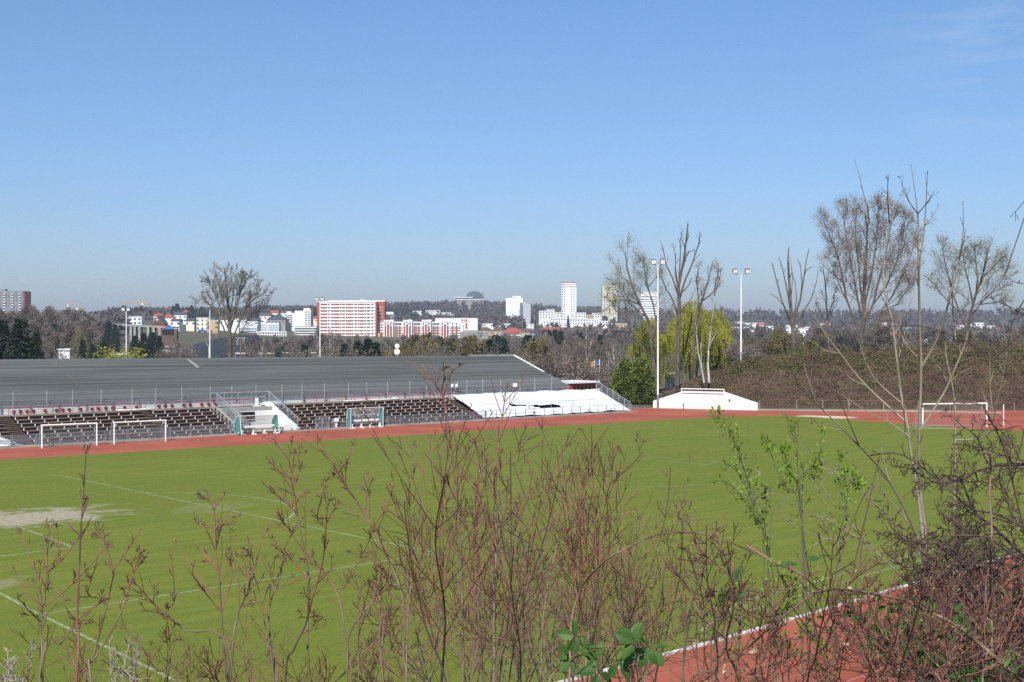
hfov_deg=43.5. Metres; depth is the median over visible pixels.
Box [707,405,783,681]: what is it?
budding shrub
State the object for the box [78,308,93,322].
bare tree
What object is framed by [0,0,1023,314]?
sky
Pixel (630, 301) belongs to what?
budding poplar
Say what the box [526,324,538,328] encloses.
house
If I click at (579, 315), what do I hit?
house
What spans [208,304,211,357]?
floodlight mast
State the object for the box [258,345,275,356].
bare tree
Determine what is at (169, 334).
building
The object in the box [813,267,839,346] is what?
bare tree
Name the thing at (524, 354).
olive bush
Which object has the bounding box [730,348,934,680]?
ash sapling
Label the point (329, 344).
birch tree
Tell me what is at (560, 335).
fir tree
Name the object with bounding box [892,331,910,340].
budding tree
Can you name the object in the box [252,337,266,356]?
birch tree
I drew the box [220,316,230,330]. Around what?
house
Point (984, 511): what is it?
thorny bough
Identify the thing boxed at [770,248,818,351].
pollarded poplar
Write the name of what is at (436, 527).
dogwood shrub
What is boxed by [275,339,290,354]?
bare tree
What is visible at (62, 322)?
bare tree
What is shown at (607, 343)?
bare tree
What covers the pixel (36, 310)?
bare tree
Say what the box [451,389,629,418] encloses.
tarpaulin
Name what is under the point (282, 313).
house
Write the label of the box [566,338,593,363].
bare tree
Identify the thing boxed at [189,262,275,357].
oak tree
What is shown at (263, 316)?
house
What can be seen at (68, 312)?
bare tree
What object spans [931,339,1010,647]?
ash sapling
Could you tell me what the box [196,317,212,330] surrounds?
house
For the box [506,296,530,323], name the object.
stepped tower
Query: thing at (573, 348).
bare tree
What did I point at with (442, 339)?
fir tree
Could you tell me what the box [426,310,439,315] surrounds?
house
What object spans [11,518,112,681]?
dogwood shrub
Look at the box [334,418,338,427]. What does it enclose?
meter box
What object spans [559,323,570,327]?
house
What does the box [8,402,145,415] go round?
red railing
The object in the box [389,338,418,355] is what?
budding tree
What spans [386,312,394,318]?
flat block
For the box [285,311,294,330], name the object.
stepped flats
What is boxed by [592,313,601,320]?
house
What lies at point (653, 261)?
floodlight mast
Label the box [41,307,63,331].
bare tree
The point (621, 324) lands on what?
house
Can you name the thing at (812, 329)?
bare tree
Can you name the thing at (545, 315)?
house
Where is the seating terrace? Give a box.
[0,397,637,448]
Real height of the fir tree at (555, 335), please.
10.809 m
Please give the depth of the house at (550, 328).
1124.13 m
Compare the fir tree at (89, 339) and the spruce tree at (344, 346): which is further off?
the fir tree at (89, 339)
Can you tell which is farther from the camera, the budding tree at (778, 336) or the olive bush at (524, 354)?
the olive bush at (524, 354)
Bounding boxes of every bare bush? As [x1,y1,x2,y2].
[47,349,83,358]
[151,343,192,357]
[159,338,202,357]
[223,346,273,357]
[342,344,395,356]
[526,346,585,379]
[549,353,569,373]
[554,355,612,392]
[595,362,614,397]
[722,339,754,362]
[730,341,765,361]
[748,334,782,357]
[815,331,856,350]
[818,340,847,353]
[840,337,867,351]
[858,335,889,352]
[871,330,928,348]
[916,334,953,348]
[968,334,1011,345]
[984,334,1015,346]
[992,332,1022,344]
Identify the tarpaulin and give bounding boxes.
[0,437,20,445]
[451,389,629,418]
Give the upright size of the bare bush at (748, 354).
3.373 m
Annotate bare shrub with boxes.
[687,597,751,681]
[698,554,833,681]
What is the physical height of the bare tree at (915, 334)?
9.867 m
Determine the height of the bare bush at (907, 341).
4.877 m
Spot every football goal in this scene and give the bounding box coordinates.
[38,422,97,447]
[109,420,166,443]
[681,388,724,409]
[913,402,987,427]
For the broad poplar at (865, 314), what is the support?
on the embankment
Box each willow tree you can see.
[626,317,674,387]
[663,300,723,382]
[703,310,733,373]
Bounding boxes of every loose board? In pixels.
[116,408,149,410]
[342,399,365,401]
[368,398,397,399]
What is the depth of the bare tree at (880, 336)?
376.88 m
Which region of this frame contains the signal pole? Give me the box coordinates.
[394,344,399,355]
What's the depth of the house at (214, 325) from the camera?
880.06 m
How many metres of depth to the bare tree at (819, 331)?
332.29 m
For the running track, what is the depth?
106.87 m
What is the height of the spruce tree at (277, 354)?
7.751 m
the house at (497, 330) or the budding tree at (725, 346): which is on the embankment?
the budding tree at (725, 346)
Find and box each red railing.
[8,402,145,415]
[163,398,254,409]
[303,393,390,403]
[405,391,450,399]
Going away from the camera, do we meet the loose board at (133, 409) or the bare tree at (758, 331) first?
the loose board at (133, 409)
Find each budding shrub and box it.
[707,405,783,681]
[725,557,836,681]
[759,413,826,681]
[821,447,866,681]
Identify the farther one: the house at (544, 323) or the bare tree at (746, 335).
the house at (544, 323)
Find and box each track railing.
[1,423,250,445]
[319,411,485,427]
[486,404,631,418]
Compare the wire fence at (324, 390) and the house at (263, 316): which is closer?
the wire fence at (324, 390)
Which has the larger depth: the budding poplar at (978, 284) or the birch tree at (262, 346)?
the birch tree at (262, 346)
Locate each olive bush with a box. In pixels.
[70,326,89,358]
[317,346,340,356]
[380,346,394,355]
[516,350,555,359]
[552,357,604,374]
[754,329,812,354]
[810,332,836,347]
[928,337,960,349]
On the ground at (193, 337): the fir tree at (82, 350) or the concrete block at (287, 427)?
the fir tree at (82, 350)
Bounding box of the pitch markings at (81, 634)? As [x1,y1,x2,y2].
[0,453,1019,681]
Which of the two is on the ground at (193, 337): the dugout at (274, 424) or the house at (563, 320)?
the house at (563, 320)
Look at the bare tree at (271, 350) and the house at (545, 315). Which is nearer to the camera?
the bare tree at (271, 350)
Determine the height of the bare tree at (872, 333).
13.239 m
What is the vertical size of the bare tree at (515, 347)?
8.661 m
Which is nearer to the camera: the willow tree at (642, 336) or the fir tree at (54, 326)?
the willow tree at (642, 336)
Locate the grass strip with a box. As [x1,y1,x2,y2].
[758,408,957,409]
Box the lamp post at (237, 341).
[236,338,244,356]
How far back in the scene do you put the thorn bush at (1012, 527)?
5.19 m
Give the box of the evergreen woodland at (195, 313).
[127,302,912,327]
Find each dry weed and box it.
[0,637,35,681]
[108,635,151,681]
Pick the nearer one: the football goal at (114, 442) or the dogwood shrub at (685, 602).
the dogwood shrub at (685, 602)
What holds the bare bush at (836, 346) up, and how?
on the embankment
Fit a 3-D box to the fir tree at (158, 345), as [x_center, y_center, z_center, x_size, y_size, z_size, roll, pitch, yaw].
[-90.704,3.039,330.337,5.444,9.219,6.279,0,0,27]
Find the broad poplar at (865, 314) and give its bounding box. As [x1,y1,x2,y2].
[811,186,931,350]
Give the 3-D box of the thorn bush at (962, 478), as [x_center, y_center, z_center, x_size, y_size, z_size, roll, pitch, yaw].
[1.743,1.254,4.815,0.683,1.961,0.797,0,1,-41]
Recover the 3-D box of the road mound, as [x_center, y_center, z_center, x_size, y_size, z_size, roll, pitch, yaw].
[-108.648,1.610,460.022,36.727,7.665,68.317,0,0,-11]
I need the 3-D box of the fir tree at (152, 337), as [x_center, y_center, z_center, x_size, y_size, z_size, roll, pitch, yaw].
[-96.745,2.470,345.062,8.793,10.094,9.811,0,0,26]
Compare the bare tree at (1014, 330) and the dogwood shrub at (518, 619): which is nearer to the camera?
the dogwood shrub at (518, 619)
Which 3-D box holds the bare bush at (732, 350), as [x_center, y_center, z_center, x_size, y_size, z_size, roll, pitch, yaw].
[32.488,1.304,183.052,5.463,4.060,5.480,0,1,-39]
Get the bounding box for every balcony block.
[240,326,258,332]
[261,322,280,330]
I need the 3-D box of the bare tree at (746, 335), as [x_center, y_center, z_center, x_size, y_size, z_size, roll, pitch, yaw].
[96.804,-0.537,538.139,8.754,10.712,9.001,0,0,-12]
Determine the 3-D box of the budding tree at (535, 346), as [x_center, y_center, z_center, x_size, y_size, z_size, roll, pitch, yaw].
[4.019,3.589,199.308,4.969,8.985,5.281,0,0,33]
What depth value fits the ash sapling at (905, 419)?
6.13 m
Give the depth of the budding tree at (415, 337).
240.74 m
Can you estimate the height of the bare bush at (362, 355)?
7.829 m
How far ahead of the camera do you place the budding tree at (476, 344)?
225.76 m
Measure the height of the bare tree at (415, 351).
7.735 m
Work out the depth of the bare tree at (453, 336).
399.57 m
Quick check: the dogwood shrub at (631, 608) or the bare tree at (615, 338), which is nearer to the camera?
the dogwood shrub at (631, 608)
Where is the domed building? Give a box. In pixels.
[454,291,483,308]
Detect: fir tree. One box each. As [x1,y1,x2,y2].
[0,319,13,358]
[2,317,40,358]
[31,331,45,358]
[46,323,61,358]
[77,339,87,358]
[86,323,94,352]
[87,344,97,358]
[93,322,107,352]
[97,337,111,358]
[104,321,118,351]
[109,324,122,353]
[127,335,145,357]
[139,333,152,357]
[148,332,156,356]
[150,335,164,357]
[173,303,181,311]
[300,344,308,356]
[313,307,316,315]
[351,341,361,356]
[359,338,377,355]
[373,341,383,355]
[437,337,444,351]
[484,339,493,354]
[502,338,510,352]
[519,335,534,355]
[552,329,560,354]
[556,330,564,347]
[566,315,569,327]
[595,334,605,366]
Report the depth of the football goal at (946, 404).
123.09 m
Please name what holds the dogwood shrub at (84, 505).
on the hillside
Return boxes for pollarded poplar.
[659,219,701,384]
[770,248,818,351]
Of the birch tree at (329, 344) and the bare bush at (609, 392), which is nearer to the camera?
the bare bush at (609, 392)
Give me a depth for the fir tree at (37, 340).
184.77 m
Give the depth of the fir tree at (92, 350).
249.76 m
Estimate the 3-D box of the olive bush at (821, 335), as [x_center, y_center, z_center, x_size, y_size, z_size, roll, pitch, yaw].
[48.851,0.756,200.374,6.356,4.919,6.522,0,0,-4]
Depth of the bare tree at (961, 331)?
512.80 m
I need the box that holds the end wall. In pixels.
[653,391,757,409]
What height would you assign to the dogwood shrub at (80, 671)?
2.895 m
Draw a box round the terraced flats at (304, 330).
[294,326,318,335]
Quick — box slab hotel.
[317,300,386,335]
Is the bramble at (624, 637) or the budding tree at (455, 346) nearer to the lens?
the bramble at (624, 637)
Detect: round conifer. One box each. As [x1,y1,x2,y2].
[609,357,640,403]
[624,354,656,404]
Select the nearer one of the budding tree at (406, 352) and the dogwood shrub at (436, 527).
the dogwood shrub at (436, 527)
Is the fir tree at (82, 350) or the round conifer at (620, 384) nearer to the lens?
the round conifer at (620, 384)
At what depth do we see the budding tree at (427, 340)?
229.51 m
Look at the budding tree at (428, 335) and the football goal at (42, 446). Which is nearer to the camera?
the football goal at (42, 446)
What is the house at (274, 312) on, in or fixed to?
on the ground at (193, 337)
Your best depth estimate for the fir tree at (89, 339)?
479.40 m
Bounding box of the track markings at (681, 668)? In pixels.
[3,416,1015,681]
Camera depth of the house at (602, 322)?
1389.90 m
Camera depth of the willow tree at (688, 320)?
178.18 m
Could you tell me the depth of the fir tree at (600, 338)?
329.68 m
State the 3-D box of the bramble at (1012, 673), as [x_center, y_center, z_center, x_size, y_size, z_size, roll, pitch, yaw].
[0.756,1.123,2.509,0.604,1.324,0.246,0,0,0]
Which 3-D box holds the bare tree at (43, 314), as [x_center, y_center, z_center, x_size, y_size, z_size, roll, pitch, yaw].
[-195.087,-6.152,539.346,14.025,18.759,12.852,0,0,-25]
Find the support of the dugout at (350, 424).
on the running track
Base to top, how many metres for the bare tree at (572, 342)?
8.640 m
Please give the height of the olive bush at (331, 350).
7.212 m
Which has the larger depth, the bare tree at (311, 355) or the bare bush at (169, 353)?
the bare bush at (169, 353)
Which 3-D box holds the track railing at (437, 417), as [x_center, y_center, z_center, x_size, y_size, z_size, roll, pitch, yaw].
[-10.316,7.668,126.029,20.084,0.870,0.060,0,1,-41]
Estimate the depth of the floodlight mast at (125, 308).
224.94 m
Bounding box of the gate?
[315,417,328,428]
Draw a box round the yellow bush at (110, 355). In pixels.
[85,343,149,358]
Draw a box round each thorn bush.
[850,447,1023,681]
[871,495,1023,681]
[880,413,1023,679]
[902,535,1018,681]
[921,626,1023,681]
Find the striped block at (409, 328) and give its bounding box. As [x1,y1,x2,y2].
[376,320,459,337]
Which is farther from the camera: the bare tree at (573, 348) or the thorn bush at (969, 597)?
the bare tree at (573, 348)
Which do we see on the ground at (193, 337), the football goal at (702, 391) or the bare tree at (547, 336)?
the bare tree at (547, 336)
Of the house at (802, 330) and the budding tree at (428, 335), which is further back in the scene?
the house at (802, 330)
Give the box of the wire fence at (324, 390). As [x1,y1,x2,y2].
[9,377,568,414]
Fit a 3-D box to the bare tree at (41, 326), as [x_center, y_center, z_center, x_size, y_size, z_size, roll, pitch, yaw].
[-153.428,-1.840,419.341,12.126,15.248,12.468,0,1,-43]
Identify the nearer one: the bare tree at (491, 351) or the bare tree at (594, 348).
the bare tree at (491, 351)
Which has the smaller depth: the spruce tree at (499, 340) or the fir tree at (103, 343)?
the spruce tree at (499, 340)
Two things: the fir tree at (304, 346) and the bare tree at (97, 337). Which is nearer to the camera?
the fir tree at (304, 346)
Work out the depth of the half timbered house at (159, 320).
859.95 m
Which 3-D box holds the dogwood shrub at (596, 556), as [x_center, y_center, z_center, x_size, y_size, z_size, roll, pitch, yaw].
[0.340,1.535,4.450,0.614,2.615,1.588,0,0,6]
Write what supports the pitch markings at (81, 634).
on the lawn at (48, 490)
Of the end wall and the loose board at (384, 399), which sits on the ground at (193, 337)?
the end wall
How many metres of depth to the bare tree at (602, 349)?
263.35 m
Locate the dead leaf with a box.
[721,663,725,673]
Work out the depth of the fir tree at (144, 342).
339.57 m
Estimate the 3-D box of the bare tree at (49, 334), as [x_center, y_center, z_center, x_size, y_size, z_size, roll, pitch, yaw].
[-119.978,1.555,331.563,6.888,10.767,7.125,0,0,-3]
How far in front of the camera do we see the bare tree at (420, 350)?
215.47 m
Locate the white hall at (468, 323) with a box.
[435,318,477,331]
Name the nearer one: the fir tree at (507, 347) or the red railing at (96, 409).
the red railing at (96, 409)
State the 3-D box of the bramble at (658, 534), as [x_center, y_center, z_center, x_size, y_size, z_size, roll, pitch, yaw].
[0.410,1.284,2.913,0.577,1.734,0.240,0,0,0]
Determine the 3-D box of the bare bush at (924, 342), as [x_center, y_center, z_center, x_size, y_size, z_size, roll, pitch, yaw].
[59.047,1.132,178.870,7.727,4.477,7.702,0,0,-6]
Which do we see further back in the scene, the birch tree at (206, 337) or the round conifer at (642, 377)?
the birch tree at (206, 337)
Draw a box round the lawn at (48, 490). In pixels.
[0,416,1023,681]
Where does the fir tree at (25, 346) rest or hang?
on the ground at (193, 337)
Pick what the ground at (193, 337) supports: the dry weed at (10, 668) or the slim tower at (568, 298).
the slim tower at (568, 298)
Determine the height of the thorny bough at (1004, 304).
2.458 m
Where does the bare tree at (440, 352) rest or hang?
on the ground at (193, 337)
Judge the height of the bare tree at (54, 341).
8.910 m
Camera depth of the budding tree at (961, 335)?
183.62 m
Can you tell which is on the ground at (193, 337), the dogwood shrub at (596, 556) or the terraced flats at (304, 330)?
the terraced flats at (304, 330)
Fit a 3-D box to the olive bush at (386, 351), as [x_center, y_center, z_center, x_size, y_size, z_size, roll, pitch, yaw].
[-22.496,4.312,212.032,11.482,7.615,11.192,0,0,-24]
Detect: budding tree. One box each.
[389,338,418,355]
[396,343,413,355]
[410,334,432,354]
[417,338,441,355]
[419,332,444,354]
[445,336,474,355]
[460,334,486,355]
[523,336,551,363]
[718,338,726,360]
[742,336,757,350]
[767,332,789,344]
[768,327,784,342]
[804,340,821,351]
[839,346,852,353]
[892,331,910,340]
[950,329,980,345]
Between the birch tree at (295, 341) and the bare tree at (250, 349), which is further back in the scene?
the bare tree at (250, 349)
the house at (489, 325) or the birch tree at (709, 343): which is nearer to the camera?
the birch tree at (709, 343)
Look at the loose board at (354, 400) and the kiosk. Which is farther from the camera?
the kiosk
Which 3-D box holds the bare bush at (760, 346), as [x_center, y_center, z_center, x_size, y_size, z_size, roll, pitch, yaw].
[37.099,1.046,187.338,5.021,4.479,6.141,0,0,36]
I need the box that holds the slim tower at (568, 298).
[561,282,576,318]
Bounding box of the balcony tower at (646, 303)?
[640,292,656,319]
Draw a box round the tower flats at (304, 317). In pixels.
[295,308,312,325]
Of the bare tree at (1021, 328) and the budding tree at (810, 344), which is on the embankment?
the budding tree at (810, 344)
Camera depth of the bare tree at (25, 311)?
516.33 m
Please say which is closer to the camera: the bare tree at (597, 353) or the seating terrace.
the seating terrace
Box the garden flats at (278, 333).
[257,331,288,336]
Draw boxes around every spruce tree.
[274,347,282,356]
[339,343,349,356]
[491,336,506,354]
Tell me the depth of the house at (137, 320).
900.02 m
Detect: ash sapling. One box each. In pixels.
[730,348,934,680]
[808,162,925,681]
[894,165,974,673]
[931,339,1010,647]
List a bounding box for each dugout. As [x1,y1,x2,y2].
[234,414,281,434]
[347,407,382,428]
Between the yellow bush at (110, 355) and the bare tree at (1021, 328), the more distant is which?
the bare tree at (1021, 328)
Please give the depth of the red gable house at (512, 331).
1070.46 m
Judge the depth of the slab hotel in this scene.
1029.96 m
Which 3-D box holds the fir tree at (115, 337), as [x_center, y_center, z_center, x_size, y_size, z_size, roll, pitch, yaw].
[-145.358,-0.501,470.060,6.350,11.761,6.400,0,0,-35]
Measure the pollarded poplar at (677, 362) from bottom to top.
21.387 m
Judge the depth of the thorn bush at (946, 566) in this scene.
4.17 m
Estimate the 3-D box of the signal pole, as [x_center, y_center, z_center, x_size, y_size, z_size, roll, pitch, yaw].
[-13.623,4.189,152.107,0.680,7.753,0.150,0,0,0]
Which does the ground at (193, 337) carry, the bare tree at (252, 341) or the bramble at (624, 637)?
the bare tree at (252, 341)
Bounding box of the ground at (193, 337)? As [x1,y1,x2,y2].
[17,309,1022,406]
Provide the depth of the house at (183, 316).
1020.14 m
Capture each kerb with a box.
[557,552,1023,681]
[758,409,1000,412]
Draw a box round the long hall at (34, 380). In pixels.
[0,354,569,414]
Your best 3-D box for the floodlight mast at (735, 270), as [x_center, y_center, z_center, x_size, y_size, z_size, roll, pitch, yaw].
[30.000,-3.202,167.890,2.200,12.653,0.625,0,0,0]
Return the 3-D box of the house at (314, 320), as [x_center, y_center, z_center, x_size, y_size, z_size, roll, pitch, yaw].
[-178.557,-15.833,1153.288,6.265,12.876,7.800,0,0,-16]
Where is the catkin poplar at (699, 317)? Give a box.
[689,256,724,378]
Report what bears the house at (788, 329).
on the ground at (193, 337)
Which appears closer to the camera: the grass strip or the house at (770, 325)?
the grass strip
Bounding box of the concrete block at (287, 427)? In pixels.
[279,425,292,429]
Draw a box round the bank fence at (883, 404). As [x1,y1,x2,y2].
[759,399,1014,411]
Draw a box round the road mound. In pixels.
[182,335,260,357]
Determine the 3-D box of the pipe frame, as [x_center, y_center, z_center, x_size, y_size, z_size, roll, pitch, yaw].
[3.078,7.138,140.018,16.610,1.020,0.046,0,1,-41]
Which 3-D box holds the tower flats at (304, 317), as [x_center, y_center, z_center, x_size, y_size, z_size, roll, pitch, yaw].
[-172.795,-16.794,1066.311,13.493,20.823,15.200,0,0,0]
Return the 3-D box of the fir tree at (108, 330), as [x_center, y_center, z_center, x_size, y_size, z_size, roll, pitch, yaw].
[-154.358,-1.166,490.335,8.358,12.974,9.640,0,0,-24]
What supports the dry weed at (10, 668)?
on the hillside
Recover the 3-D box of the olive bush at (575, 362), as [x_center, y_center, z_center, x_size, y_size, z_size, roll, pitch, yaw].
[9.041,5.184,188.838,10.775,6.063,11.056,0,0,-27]
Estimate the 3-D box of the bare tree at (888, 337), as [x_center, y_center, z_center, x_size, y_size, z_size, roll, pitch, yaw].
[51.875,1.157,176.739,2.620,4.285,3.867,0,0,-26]
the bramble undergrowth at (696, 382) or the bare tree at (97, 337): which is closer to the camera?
the bramble undergrowth at (696, 382)
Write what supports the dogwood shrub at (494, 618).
on the hillside
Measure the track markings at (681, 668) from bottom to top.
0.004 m
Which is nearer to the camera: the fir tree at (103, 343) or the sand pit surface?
the sand pit surface
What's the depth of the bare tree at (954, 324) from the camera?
172.00 m
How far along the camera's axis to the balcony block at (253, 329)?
959.96 m
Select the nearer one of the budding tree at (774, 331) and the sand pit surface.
the sand pit surface
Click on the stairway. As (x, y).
(263, 410)
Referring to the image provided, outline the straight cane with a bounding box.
[789,455,879,681]
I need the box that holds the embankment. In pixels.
[634,348,1023,410]
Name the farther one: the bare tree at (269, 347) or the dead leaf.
the bare tree at (269, 347)
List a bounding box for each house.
[58,348,76,358]
[127,316,144,328]
[151,315,168,331]
[153,314,164,320]
[165,314,174,324]
[171,319,182,330]
[174,312,187,323]
[186,318,195,330]
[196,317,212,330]
[207,320,218,333]
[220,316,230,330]
[231,318,239,332]
[239,317,246,325]
[246,318,260,330]
[259,313,272,321]
[266,315,288,330]
[270,310,278,314]
[280,311,286,317]
[313,316,316,325]
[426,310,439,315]
[478,327,491,335]
[481,323,492,329]
[491,327,505,335]
[504,328,520,337]
[518,328,531,336]
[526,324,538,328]
[539,311,553,324]
[541,327,564,331]
[542,321,561,326]
[549,318,565,322]
[555,312,561,317]
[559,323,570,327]
[566,319,582,327]
[575,312,585,318]
[582,318,597,326]
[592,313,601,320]
[595,321,609,328]
[597,328,612,333]
[611,323,626,328]
[664,373,674,388]
[751,320,762,327]
[764,323,773,329]
[786,325,790,333]
[797,328,808,341]
[971,322,983,327]
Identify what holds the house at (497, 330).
on the ground at (193, 337)
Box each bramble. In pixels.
[548,619,669,681]
[569,530,818,681]
[747,583,1023,681]
[981,446,1023,681]
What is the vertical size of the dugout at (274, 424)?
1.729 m
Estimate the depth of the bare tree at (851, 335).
462.93 m
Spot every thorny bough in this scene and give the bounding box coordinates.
[862,202,1023,393]
[870,384,1023,570]
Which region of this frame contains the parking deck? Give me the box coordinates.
[460,330,487,338]
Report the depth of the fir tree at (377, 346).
204.72 m
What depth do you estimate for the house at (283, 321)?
1060.30 m
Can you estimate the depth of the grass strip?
151.32 m
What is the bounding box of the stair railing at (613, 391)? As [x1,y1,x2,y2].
[596,380,629,409]
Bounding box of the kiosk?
[560,380,599,389]
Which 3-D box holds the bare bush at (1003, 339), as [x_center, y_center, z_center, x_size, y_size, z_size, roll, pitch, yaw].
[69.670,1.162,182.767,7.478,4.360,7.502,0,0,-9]
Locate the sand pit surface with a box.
[801,415,856,418]
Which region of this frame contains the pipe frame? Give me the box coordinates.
[483,399,592,406]
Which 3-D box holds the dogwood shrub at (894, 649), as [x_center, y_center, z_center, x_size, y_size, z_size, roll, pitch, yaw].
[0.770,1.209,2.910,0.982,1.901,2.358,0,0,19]
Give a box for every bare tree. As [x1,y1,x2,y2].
[0,308,13,331]
[3,310,16,327]
[8,305,34,334]
[22,304,40,318]
[22,312,49,334]
[27,312,52,357]
[39,326,58,356]
[40,305,63,320]
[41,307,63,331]
[45,314,78,348]
[46,334,68,358]
[58,323,79,347]
[59,318,95,347]
[60,305,81,346]
[61,311,83,327]
[77,315,95,327]
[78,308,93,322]
[86,321,104,354]
[242,342,259,356]
[244,339,267,352]
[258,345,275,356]
[265,342,274,355]
[269,341,284,356]
[270,334,280,345]
[274,339,312,356]
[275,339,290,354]
[284,342,306,356]
[288,336,300,350]
[294,338,308,347]
[305,333,317,348]
[305,343,329,356]
[313,334,331,347]
[318,345,339,356]
[332,334,348,350]
[338,343,355,356]
[382,340,405,352]
[405,343,430,355]
[412,339,428,355]
[418,342,439,355]
[431,334,437,342]
[432,347,448,355]
[434,342,452,355]
[444,334,461,343]
[485,342,508,354]
[500,332,518,353]
[505,332,519,348]
[508,335,524,355]
[509,336,521,353]
[533,336,566,366]
[537,353,563,378]
[543,334,559,353]
[561,338,590,362]
[562,334,572,348]
[565,336,585,356]
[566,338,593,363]
[579,336,599,362]
[587,341,607,360]
[597,335,620,365]
[600,335,631,363]
[601,346,625,366]
[603,337,617,349]
[613,335,621,344]
[621,336,629,347]
[700,309,739,366]
[704,305,745,369]
[737,328,752,342]
[753,325,765,342]
[806,323,826,341]
[807,325,826,340]
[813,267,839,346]
[831,329,846,339]
[841,328,864,345]
[868,322,886,343]
[873,325,897,344]
[883,335,898,347]
[911,329,922,344]
[921,325,937,342]
[937,330,951,342]
[946,280,969,344]
[946,325,973,342]
[974,327,992,342]
[994,324,1015,338]
[999,327,1023,340]
[1019,322,1023,340]
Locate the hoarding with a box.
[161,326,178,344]
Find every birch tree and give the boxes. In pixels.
[203,323,213,357]
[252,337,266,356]
[293,335,299,352]
[313,328,324,356]
[323,328,337,356]
[520,337,531,358]
[558,339,565,357]
[577,324,598,361]
[603,344,616,376]
[608,339,621,370]
[696,320,704,382]
[707,295,717,382]
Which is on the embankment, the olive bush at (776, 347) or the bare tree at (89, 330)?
the olive bush at (776, 347)
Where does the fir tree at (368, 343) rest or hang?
on the ground at (193, 337)
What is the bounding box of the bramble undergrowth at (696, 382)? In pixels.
[640,341,1023,408]
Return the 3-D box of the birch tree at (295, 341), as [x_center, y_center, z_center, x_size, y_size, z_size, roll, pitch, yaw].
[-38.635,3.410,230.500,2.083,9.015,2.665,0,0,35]
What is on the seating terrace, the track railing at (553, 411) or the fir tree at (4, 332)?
the track railing at (553, 411)
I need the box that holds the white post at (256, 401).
[253,398,260,406]
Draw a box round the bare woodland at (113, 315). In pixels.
[4,300,1023,342]
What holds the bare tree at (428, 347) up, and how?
on the ground at (193, 337)
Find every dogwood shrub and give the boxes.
[0,600,113,681]
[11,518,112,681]
[55,519,149,681]
[65,440,92,681]
[92,593,394,681]
[115,488,280,681]
[234,431,338,681]
[293,412,407,681]
[342,495,436,681]
[345,358,518,681]
[376,509,705,681]
[384,371,562,681]
[437,419,624,681]
[518,411,703,681]
[548,443,724,681]
[657,516,1023,681]
[674,496,760,681]
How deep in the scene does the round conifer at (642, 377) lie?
162.02 m
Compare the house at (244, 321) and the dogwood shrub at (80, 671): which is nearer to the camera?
the dogwood shrub at (80, 671)
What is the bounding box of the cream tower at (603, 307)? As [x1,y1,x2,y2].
[601,285,616,321]
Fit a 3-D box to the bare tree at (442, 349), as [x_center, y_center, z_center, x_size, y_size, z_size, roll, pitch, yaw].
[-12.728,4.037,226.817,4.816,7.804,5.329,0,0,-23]
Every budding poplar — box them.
[593,227,685,381]
[913,228,1023,347]
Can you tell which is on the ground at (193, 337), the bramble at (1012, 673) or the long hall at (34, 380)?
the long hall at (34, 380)
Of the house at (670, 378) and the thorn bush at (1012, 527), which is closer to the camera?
the thorn bush at (1012, 527)
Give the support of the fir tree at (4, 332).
on the ground at (193, 337)
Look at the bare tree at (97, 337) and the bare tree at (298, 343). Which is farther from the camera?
the bare tree at (97, 337)
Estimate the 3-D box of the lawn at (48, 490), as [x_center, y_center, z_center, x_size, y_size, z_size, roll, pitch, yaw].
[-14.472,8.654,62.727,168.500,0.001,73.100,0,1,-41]
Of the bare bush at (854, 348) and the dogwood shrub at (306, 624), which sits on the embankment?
the bare bush at (854, 348)
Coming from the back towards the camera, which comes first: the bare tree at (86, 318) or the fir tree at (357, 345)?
the bare tree at (86, 318)
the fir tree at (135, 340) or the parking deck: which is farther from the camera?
the parking deck
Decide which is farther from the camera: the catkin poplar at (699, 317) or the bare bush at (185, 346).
the bare bush at (185, 346)
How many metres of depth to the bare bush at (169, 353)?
299.31 m
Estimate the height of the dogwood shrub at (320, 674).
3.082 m
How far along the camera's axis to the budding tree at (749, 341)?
202.20 m
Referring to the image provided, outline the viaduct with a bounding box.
[114,323,178,343]
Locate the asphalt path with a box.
[625,405,652,408]
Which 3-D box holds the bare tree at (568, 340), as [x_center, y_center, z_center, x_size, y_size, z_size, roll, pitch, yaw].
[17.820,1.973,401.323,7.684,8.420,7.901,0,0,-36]
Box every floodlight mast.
[121,307,130,354]
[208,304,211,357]
[315,297,323,356]
[651,259,664,407]
[732,268,749,359]
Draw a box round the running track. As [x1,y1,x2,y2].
[0,408,1023,681]
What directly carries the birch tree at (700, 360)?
on the embankment
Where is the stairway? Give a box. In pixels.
[207,391,299,432]
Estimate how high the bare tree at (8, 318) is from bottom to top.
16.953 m
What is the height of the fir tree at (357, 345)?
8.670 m
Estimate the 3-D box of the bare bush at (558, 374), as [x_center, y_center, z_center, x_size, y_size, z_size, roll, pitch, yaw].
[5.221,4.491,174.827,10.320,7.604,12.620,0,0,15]
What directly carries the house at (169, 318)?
on the ground at (193, 337)
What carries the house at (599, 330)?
on the ground at (193, 337)
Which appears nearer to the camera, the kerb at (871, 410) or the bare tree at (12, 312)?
the kerb at (871, 410)

